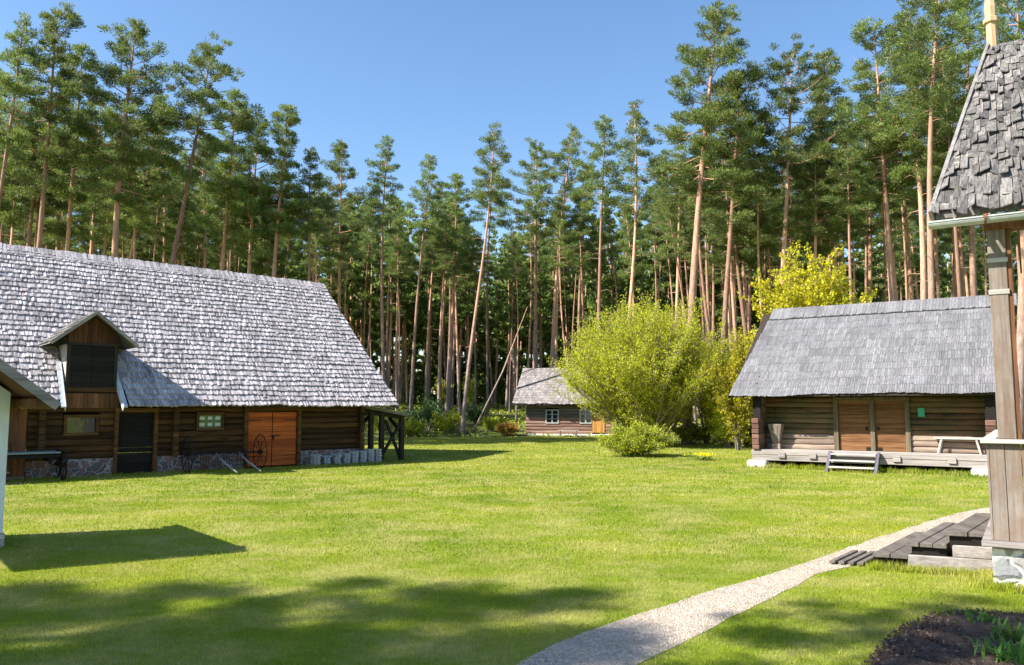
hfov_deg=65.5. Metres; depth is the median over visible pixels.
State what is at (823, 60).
pine tree
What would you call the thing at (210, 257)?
pine tree
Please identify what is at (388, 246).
pine tree
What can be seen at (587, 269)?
pine tree
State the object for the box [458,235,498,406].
pine tree
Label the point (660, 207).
pine tree
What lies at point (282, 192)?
pine tree
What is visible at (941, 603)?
bed plant
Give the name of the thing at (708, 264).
pine tree
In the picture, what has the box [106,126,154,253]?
pine tree
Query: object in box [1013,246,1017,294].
pine tree
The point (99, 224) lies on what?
pine tree
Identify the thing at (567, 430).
bench
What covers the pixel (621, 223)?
pine tree
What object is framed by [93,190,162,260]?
pine tree
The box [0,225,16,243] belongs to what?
pine tree
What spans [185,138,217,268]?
pine tree
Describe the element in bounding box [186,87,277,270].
pine tree
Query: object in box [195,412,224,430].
window
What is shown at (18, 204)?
pine tree
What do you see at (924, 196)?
pine tree
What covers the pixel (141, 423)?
door
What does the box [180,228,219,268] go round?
pine tree
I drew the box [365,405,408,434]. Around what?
shrub
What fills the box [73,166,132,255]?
pine tree
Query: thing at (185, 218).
pine tree
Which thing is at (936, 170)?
pine tree
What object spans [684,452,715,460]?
daffodil clump
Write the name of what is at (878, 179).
pine tree
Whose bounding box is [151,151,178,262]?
pine tree
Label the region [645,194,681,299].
pine tree
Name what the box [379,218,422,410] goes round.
pine tree
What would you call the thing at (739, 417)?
young tree
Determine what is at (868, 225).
pine tree
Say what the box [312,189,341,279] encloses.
pine tree
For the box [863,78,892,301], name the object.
pine tree
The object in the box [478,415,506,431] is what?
shrub
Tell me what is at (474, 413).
shrub
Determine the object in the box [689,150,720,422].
pine tree
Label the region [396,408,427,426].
shrub
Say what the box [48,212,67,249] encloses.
pine tree
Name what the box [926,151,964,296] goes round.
pine tree
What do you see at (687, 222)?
pine tree
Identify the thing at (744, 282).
pine tree
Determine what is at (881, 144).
pine tree
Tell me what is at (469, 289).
pine tree
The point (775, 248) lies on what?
pine tree
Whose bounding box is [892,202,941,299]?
pine tree
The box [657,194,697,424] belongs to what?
pine tree
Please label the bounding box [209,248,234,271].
pine tree
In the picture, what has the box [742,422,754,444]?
shrub
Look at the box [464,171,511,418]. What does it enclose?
pine tree
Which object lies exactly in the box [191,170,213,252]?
pine tree
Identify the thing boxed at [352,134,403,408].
pine tree
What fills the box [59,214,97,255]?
pine tree
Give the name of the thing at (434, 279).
pine tree
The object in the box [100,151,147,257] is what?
pine tree
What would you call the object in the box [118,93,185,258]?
pine tree
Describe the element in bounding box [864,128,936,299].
pine tree
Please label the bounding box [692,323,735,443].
young tree
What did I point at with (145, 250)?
pine tree
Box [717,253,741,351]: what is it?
pine tree
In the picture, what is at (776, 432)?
wooden mortar
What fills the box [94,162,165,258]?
pine tree
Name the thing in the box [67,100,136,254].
pine tree
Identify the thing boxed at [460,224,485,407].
pine tree
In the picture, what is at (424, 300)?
pine tree
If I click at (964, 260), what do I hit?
pine tree
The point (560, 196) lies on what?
pine tree
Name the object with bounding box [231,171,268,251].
pine tree
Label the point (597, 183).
pine tree
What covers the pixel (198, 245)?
pine tree
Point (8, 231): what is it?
pine tree
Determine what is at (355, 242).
pine tree
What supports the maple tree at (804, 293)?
on the ground at (554, 640)
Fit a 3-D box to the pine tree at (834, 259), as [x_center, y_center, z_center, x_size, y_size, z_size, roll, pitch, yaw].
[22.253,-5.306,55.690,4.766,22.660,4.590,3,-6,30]
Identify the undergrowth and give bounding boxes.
[365,402,751,445]
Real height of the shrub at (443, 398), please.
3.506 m
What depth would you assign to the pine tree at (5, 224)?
65.10 m
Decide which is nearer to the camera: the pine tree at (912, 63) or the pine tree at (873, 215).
the pine tree at (912, 63)
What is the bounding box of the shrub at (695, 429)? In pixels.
[671,419,712,444]
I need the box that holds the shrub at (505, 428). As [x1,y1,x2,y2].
[494,422,519,436]
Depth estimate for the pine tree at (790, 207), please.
63.23 m
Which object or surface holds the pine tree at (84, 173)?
on the forest floor
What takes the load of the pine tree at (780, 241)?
on the forest floor
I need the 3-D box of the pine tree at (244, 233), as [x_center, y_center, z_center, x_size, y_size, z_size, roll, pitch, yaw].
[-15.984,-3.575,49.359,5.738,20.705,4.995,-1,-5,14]
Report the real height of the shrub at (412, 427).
1.738 m
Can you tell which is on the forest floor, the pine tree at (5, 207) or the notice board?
the pine tree at (5, 207)
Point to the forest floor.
(469, 425)
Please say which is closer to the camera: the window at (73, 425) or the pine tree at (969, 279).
the window at (73, 425)
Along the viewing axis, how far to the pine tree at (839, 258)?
73.15 m
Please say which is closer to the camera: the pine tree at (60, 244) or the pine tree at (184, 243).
the pine tree at (60, 244)
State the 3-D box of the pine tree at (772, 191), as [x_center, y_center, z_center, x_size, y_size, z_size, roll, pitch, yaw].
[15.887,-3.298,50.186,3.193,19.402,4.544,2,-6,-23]
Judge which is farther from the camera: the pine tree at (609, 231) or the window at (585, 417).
the pine tree at (609, 231)
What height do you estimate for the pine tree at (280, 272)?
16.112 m
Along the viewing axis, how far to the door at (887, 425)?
27.77 m
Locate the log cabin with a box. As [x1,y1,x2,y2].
[512,368,613,436]
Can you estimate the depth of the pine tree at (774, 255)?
81.33 m
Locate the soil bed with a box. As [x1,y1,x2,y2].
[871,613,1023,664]
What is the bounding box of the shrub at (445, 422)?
[428,406,460,433]
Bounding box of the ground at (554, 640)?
[0,437,1023,664]
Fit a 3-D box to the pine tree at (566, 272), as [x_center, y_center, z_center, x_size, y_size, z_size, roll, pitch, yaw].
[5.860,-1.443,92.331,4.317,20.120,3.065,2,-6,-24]
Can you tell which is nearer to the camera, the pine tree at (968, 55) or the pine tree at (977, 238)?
the pine tree at (968, 55)
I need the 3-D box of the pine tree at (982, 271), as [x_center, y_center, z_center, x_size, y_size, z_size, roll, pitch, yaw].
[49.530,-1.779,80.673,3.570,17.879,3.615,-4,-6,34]
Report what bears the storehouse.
on the ground at (554, 640)
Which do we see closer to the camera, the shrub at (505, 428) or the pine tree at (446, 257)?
the shrub at (505, 428)
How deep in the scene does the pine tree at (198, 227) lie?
59.30 m
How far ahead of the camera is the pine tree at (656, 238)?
73.56 m
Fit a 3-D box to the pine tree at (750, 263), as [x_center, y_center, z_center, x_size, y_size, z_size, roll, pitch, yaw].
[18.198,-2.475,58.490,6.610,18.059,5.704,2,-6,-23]
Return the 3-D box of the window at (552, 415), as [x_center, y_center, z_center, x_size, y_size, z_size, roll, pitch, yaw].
[3.005,6.271,59.438,1.000,1.050,0.120,-1,-5,12]
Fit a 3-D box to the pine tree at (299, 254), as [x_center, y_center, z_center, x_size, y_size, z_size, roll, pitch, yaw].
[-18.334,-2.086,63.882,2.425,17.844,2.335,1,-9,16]
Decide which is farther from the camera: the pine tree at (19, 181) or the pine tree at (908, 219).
the pine tree at (908, 219)
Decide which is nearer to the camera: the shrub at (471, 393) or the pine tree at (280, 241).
the pine tree at (280, 241)
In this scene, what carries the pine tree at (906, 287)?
on the forest floor
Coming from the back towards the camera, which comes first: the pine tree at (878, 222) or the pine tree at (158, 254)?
the pine tree at (158, 254)
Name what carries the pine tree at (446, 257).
on the forest floor
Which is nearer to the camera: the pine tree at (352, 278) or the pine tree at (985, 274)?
the pine tree at (985, 274)
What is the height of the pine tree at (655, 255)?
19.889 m
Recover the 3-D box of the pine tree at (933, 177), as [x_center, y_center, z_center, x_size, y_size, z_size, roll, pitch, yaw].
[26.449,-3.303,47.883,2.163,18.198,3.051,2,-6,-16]
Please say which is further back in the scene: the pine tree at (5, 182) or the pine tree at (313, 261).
the pine tree at (313, 261)
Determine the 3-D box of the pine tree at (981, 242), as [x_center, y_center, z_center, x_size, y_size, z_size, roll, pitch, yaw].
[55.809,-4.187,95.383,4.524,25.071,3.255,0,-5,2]
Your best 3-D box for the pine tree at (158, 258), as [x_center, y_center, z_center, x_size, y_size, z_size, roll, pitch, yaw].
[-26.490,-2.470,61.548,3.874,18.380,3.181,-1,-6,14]
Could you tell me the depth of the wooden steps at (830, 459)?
26.94 m
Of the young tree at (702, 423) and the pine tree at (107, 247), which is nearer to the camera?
the young tree at (702, 423)
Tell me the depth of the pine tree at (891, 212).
78.16 m
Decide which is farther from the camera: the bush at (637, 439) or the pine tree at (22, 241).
the pine tree at (22, 241)
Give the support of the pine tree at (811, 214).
on the forest floor
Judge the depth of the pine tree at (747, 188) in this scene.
46.71 m
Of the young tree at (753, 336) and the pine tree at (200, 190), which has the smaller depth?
the young tree at (753, 336)
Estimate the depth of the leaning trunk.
62.43 m
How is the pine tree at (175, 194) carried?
on the forest floor
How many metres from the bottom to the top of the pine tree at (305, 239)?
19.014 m
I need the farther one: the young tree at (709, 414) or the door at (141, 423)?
the young tree at (709, 414)
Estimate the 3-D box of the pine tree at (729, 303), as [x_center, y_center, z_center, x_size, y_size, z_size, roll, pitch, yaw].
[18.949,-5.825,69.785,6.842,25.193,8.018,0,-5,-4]
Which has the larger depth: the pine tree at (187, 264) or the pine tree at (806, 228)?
the pine tree at (187, 264)
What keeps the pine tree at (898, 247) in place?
on the forest floor
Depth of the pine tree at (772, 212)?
58.48 m
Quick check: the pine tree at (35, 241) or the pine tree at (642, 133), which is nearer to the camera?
the pine tree at (35, 241)
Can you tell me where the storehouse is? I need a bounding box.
[728,293,1019,476]
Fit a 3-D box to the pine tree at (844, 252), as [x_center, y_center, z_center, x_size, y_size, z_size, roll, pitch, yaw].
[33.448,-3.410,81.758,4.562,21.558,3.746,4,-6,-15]
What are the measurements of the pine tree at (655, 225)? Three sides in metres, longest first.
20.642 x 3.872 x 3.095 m
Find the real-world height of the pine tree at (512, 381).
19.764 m
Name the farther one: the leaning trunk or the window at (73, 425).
the leaning trunk
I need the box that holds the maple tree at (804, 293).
[737,240,876,323]
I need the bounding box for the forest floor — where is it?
[363,402,1021,451]
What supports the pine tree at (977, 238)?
on the forest floor
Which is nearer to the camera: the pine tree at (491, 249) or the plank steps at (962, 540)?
the plank steps at (962, 540)
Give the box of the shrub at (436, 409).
[418,390,445,430]
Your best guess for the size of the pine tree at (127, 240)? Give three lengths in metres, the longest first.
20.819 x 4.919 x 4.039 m
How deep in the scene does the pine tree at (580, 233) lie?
72.61 m
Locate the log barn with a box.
[0,242,410,479]
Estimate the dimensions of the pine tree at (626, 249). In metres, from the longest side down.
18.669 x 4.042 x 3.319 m
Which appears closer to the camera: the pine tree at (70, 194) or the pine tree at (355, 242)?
the pine tree at (70, 194)
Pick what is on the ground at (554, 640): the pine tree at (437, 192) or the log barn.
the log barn
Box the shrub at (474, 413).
[459,403,493,424]
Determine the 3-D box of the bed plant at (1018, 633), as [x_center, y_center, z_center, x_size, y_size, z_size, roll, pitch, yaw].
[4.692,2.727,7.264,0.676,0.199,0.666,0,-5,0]
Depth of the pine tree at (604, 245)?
90.16 m
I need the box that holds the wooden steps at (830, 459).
[825,451,879,473]
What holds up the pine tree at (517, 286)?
on the forest floor
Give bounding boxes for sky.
[0,0,1023,393]
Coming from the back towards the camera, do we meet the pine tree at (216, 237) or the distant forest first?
the distant forest
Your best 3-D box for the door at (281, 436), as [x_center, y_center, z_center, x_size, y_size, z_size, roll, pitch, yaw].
[-8.480,3.926,29.496,1.020,1.934,0.080,4,-7,-40]
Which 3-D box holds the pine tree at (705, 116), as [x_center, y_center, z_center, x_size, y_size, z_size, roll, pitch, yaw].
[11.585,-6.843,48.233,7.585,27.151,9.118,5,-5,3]
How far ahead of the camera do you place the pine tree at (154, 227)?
52.75 m
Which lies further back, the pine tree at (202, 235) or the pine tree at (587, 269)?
the pine tree at (587, 269)
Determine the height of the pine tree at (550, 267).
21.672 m
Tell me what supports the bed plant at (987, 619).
on the soil bed
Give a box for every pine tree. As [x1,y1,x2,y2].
[0,12,58,206]
[0,67,16,215]
[0,96,78,246]
[0,115,37,220]
[0,121,78,246]
[0,137,42,246]
[0,184,25,242]
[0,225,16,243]
[1,95,31,237]
[1,121,27,242]
[3,202,26,243]
[14,200,54,249]
[16,200,28,246]
[25,195,60,248]
[34,176,97,250]
[35,114,81,249]
[40,41,126,250]
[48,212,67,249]
[55,17,209,258]
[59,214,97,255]
[60,132,113,251]
[61,220,111,254]
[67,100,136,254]
[72,176,106,253]
[72,204,103,254]
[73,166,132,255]
[75,128,113,253]
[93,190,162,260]
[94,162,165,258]
[99,211,141,259]
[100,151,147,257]
[102,135,168,258]
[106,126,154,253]
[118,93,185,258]
[139,31,271,264]
[140,167,176,261]
[140,233,153,252]
[143,115,183,263]
[146,201,193,263]
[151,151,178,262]
[152,218,187,263]
[155,157,204,264]
[155,192,205,265]
[158,230,207,266]
[167,231,192,258]
[168,169,196,264]
[169,146,197,215]
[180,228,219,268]
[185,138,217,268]
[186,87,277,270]
[189,137,217,266]
[189,191,217,267]
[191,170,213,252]
[195,113,298,273]
[201,162,238,262]
[202,204,228,270]
[203,238,240,270]
[203,240,226,267]
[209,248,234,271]
[211,215,232,271]
[213,152,247,271]
[221,168,239,271]
[228,197,269,273]
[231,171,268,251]
[238,103,328,276]
[246,223,267,274]
[247,219,295,274]
[251,196,292,277]
[253,195,285,275]
[266,230,302,265]
[269,164,297,277]
[277,201,305,277]
[281,146,338,280]
[290,214,334,282]
[296,175,335,281]
[298,198,328,281]
[300,231,334,282]
[310,139,372,311]
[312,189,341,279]
[317,217,355,296]
[330,209,370,328]
[332,251,355,272]
[335,213,359,318]
[350,220,386,347]
[351,198,384,355]
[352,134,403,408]
[357,194,376,359]
[376,194,412,409]
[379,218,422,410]
[386,223,409,407]
[396,154,450,415]
[396,234,411,371]
[413,204,436,398]
[416,183,446,407]
[421,253,442,389]
[422,215,467,417]
[424,223,480,413]
[424,253,447,383]
[425,202,474,407]
[427,172,485,416]
[429,193,468,402]
[440,199,469,409]
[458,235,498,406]
[459,121,513,434]
[459,262,484,292]
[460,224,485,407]
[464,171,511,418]
[476,242,500,407]
[483,137,570,367]
[492,249,546,406]
[500,226,522,413]
[503,239,523,408]
[504,237,530,420]
[515,198,550,410]
[518,223,578,367]
[530,122,590,367]
[537,190,575,367]
[538,218,578,368]
[549,240,578,363]
[555,164,608,367]
[562,199,603,362]
[565,225,587,365]
[567,114,631,433]
[582,248,597,366]
[593,212,624,320]
[595,206,622,345]
[609,99,674,432]
[614,207,633,317]
[615,204,656,320]
[631,185,660,302]
[636,189,670,329]
[639,218,658,316]
[643,0,771,444]
[644,178,677,316]
[644,236,683,324]
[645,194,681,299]
[648,123,713,425]
[652,175,708,413]
[656,142,730,442]
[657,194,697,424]
[658,174,692,323]
[674,60,808,444]
[674,192,711,344]
[681,128,716,340]
[681,163,783,353]
[688,150,707,341]
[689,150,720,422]
[691,128,760,353]
[694,149,768,349]
[704,233,735,348]
[707,221,711,323]
[708,156,767,337]
[711,195,805,342]
[717,154,782,320]
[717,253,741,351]
[726,33,846,284]
[728,138,784,318]
[745,266,751,317]
[752,188,782,313]
[753,234,777,297]
[755,166,790,309]
[762,143,813,297]
[768,168,803,289]
[774,206,795,254]
[775,47,864,265]
[777,149,859,288]
[782,165,895,274]
[788,137,866,283]
[798,177,826,263]
[798,189,841,283]
[814,127,878,303]
[817,235,859,271]
[821,106,866,302]
[825,16,935,300]
[825,182,884,302]
[832,144,860,298]
[843,93,898,277]
[846,120,914,300]
[848,122,890,302]
[853,7,968,299]
[853,146,890,299]
[853,189,902,291]
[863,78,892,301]
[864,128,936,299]
[870,136,897,266]
[873,0,977,298]
[874,197,916,283]
[879,206,910,300]
[890,199,926,299]
[890,212,919,290]
[891,113,908,299]
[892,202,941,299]
[898,81,946,297]
[907,220,951,282]
[908,33,970,297]
[910,116,957,296]
[920,0,1001,295]
[925,218,947,274]
[926,143,960,297]
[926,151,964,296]
[926,212,996,295]
[933,216,968,266]
[940,216,986,255]
[943,0,1023,438]
[950,238,953,296]
[963,214,985,294]
[963,228,983,295]
[965,210,1018,310]
[965,241,980,295]
[971,81,986,294]
[977,242,1013,276]
[997,210,1018,270]
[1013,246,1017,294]
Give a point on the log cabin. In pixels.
(546, 412)
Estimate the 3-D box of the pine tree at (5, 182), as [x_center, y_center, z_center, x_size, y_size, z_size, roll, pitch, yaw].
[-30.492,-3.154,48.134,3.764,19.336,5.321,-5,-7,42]
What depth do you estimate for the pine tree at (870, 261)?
60.38 m
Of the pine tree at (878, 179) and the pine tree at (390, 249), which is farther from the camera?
the pine tree at (390, 249)
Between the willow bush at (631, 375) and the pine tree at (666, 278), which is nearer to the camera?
the willow bush at (631, 375)
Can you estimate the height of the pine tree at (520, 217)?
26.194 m
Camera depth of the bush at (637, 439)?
35.05 m
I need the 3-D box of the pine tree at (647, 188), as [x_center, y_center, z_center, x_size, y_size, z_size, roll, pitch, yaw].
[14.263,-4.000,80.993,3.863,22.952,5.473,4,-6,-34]
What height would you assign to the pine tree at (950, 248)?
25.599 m
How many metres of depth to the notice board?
27.21 m
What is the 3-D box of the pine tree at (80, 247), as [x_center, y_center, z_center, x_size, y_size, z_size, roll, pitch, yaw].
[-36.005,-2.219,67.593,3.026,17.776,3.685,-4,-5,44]
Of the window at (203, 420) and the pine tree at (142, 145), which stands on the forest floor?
the pine tree at (142, 145)
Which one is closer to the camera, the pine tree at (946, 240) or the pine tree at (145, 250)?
the pine tree at (946, 240)
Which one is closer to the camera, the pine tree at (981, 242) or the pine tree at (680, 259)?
the pine tree at (680, 259)
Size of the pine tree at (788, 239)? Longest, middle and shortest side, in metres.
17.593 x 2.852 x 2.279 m
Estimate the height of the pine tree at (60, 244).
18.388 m
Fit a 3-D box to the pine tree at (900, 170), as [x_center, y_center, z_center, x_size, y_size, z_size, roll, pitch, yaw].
[22.129,-6.345,46.605,7.327,24.998,6.293,0,-5,4]
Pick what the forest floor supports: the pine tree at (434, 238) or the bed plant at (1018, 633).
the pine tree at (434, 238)
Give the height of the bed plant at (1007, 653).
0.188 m
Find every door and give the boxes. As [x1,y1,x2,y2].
[117,412,153,472]
[247,412,271,466]
[270,412,296,464]
[592,415,604,432]
[838,401,870,450]
[874,401,905,451]
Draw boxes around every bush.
[545,287,748,441]
[593,419,678,456]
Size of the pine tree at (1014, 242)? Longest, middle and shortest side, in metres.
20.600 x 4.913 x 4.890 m
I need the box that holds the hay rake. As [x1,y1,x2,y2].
[181,434,266,472]
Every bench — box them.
[558,430,578,436]
[933,437,982,454]
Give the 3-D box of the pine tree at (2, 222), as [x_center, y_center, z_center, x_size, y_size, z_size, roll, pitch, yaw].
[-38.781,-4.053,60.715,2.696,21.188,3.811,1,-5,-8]
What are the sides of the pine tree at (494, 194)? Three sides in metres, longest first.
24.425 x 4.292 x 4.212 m
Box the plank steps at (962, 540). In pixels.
[873,513,992,571]
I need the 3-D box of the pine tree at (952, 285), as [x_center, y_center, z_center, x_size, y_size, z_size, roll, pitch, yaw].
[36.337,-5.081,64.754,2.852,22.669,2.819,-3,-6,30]
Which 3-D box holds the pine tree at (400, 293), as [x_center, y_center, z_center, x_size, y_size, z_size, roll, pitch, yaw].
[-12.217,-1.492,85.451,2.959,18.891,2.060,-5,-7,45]
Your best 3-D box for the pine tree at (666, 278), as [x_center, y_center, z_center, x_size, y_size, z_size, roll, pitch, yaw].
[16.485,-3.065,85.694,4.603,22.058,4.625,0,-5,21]
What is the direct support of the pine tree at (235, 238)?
on the forest floor
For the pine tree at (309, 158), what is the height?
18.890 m
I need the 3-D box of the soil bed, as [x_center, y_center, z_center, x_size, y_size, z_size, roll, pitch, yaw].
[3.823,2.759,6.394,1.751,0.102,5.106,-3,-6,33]
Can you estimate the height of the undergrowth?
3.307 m
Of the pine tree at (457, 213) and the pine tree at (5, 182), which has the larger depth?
the pine tree at (457, 213)
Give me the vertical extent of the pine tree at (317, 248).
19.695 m
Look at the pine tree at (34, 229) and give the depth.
64.20 m
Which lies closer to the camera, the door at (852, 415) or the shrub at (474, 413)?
the door at (852, 415)
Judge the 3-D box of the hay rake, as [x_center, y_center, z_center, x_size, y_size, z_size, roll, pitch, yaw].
[-9.483,4.097,26.917,2.680,1.231,2.472,4,-7,-40]
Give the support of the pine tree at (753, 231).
on the forest floor
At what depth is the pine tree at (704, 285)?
75.89 m
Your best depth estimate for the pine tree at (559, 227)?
69.50 m
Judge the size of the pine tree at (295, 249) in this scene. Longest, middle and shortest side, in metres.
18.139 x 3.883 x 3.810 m
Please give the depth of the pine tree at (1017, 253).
68.93 m
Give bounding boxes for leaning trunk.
[472,308,526,431]
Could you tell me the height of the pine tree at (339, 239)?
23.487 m
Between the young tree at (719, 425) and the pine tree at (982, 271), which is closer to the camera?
the young tree at (719, 425)
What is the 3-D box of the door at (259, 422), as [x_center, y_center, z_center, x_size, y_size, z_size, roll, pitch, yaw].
[-9.179,3.873,28.935,0.910,1.934,0.043,4,-7,-40]
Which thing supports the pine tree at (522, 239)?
on the forest floor
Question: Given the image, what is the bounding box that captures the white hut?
[0,359,60,546]
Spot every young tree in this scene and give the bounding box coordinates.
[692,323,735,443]
[693,342,739,440]
[694,324,752,449]
[703,386,752,447]
[730,326,757,428]
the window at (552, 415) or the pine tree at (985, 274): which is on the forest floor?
the pine tree at (985, 274)
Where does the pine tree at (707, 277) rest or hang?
on the forest floor
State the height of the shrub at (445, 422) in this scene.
2.094 m
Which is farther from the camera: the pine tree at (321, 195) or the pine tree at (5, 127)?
the pine tree at (321, 195)
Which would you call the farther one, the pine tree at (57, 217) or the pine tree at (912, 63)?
the pine tree at (57, 217)
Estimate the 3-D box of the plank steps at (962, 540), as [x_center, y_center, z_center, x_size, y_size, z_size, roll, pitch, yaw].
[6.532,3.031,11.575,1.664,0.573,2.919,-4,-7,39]
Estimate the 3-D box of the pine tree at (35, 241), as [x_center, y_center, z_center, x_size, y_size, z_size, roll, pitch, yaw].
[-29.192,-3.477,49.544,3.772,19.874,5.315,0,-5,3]
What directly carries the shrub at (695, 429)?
on the ground at (554, 640)
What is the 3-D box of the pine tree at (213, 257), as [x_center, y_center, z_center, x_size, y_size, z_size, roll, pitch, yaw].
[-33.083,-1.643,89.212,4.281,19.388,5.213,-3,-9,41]
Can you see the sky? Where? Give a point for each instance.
(431, 76)
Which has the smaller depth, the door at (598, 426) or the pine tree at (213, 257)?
the door at (598, 426)
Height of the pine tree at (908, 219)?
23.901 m
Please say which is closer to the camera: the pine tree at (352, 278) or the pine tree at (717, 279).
the pine tree at (717, 279)
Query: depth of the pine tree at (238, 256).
65.69 m
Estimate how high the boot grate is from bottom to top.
0.055 m
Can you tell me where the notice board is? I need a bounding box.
[918,408,924,416]
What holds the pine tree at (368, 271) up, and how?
on the forest floor
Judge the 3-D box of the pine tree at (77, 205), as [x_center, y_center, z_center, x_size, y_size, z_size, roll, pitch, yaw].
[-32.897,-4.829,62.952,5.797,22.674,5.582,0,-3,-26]
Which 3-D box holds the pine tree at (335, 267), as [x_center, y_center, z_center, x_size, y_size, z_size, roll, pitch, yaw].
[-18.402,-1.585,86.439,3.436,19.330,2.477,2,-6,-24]
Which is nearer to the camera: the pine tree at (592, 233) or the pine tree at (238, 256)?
the pine tree at (238, 256)
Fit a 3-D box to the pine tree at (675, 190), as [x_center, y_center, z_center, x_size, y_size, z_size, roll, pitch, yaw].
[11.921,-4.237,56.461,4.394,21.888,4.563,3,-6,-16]
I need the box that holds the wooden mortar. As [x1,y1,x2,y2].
[768,424,784,448]
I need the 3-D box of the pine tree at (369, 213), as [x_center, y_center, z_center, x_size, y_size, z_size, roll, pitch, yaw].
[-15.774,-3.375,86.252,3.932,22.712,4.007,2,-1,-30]
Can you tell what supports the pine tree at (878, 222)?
on the forest floor
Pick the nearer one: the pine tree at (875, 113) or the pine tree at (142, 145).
the pine tree at (875, 113)
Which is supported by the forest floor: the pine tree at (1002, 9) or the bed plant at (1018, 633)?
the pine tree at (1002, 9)
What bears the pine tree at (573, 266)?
on the forest floor
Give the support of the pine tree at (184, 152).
on the forest floor
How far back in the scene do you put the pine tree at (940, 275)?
88.85 m
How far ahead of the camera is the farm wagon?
23.66 m
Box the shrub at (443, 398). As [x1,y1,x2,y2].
[432,376,453,409]
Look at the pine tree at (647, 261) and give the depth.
91.11 m
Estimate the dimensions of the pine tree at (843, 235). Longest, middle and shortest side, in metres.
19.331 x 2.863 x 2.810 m
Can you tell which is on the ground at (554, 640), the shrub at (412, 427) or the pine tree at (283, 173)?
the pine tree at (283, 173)
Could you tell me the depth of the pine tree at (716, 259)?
57.37 m
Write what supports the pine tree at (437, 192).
on the forest floor
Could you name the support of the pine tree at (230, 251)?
on the forest floor
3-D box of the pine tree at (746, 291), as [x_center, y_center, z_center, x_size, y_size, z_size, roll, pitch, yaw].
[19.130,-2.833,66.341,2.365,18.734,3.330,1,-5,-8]
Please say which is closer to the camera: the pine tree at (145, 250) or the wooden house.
the wooden house
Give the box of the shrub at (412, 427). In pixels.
[391,416,426,435]
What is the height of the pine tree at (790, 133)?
24.437 m
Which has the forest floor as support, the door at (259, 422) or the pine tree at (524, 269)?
the pine tree at (524, 269)
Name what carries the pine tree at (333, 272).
on the forest floor
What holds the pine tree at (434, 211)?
on the forest floor
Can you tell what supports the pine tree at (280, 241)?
on the forest floor
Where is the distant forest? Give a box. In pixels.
[4,176,1017,406]
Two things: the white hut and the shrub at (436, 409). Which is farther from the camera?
the shrub at (436, 409)
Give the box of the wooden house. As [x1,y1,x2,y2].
[928,0,1023,588]
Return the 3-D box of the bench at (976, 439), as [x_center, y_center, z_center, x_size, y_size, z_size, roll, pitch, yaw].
[14.834,3.755,26.400,1.500,0.560,0.410,-3,-6,33]
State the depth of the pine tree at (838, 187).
45.72 m
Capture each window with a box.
[62,415,99,435]
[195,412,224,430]
[545,409,558,423]
[579,409,591,423]
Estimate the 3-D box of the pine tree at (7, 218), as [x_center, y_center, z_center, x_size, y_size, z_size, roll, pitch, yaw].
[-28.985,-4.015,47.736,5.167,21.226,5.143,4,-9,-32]
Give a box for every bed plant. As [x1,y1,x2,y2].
[936,602,977,616]
[946,607,1018,625]
[960,632,1023,664]
[980,616,1023,641]
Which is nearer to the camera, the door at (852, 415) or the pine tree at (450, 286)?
the door at (852, 415)
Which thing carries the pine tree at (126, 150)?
on the ground at (554, 640)
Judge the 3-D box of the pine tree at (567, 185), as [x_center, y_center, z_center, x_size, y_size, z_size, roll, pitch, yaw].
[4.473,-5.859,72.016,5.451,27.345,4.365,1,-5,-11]
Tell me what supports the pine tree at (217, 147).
on the ground at (554, 640)
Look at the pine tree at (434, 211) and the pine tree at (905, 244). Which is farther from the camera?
the pine tree at (905, 244)
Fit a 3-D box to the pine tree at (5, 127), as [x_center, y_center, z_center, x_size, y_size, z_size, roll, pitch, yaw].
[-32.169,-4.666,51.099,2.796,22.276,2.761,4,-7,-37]
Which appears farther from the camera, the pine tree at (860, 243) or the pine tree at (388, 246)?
the pine tree at (388, 246)
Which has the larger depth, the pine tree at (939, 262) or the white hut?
the pine tree at (939, 262)
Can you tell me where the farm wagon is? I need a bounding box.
[6,449,67,479]
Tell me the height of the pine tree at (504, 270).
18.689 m
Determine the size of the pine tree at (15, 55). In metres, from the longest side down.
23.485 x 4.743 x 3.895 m
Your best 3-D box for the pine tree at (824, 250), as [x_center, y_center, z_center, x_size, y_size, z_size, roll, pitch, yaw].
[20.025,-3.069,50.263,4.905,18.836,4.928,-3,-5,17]
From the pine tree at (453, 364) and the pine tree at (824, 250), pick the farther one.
the pine tree at (453, 364)
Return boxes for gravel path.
[518,508,989,664]
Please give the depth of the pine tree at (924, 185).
58.87 m
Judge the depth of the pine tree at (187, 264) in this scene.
84.93 m
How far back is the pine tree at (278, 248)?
67.03 m
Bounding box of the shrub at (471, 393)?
[461,370,480,410]
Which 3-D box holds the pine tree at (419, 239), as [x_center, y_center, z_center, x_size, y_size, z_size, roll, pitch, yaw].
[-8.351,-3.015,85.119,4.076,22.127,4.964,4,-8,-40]
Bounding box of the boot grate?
[829,550,877,564]
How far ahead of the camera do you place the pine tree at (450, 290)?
77.42 m
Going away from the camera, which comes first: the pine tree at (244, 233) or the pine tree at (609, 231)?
the pine tree at (244, 233)
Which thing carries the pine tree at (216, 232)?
on the forest floor

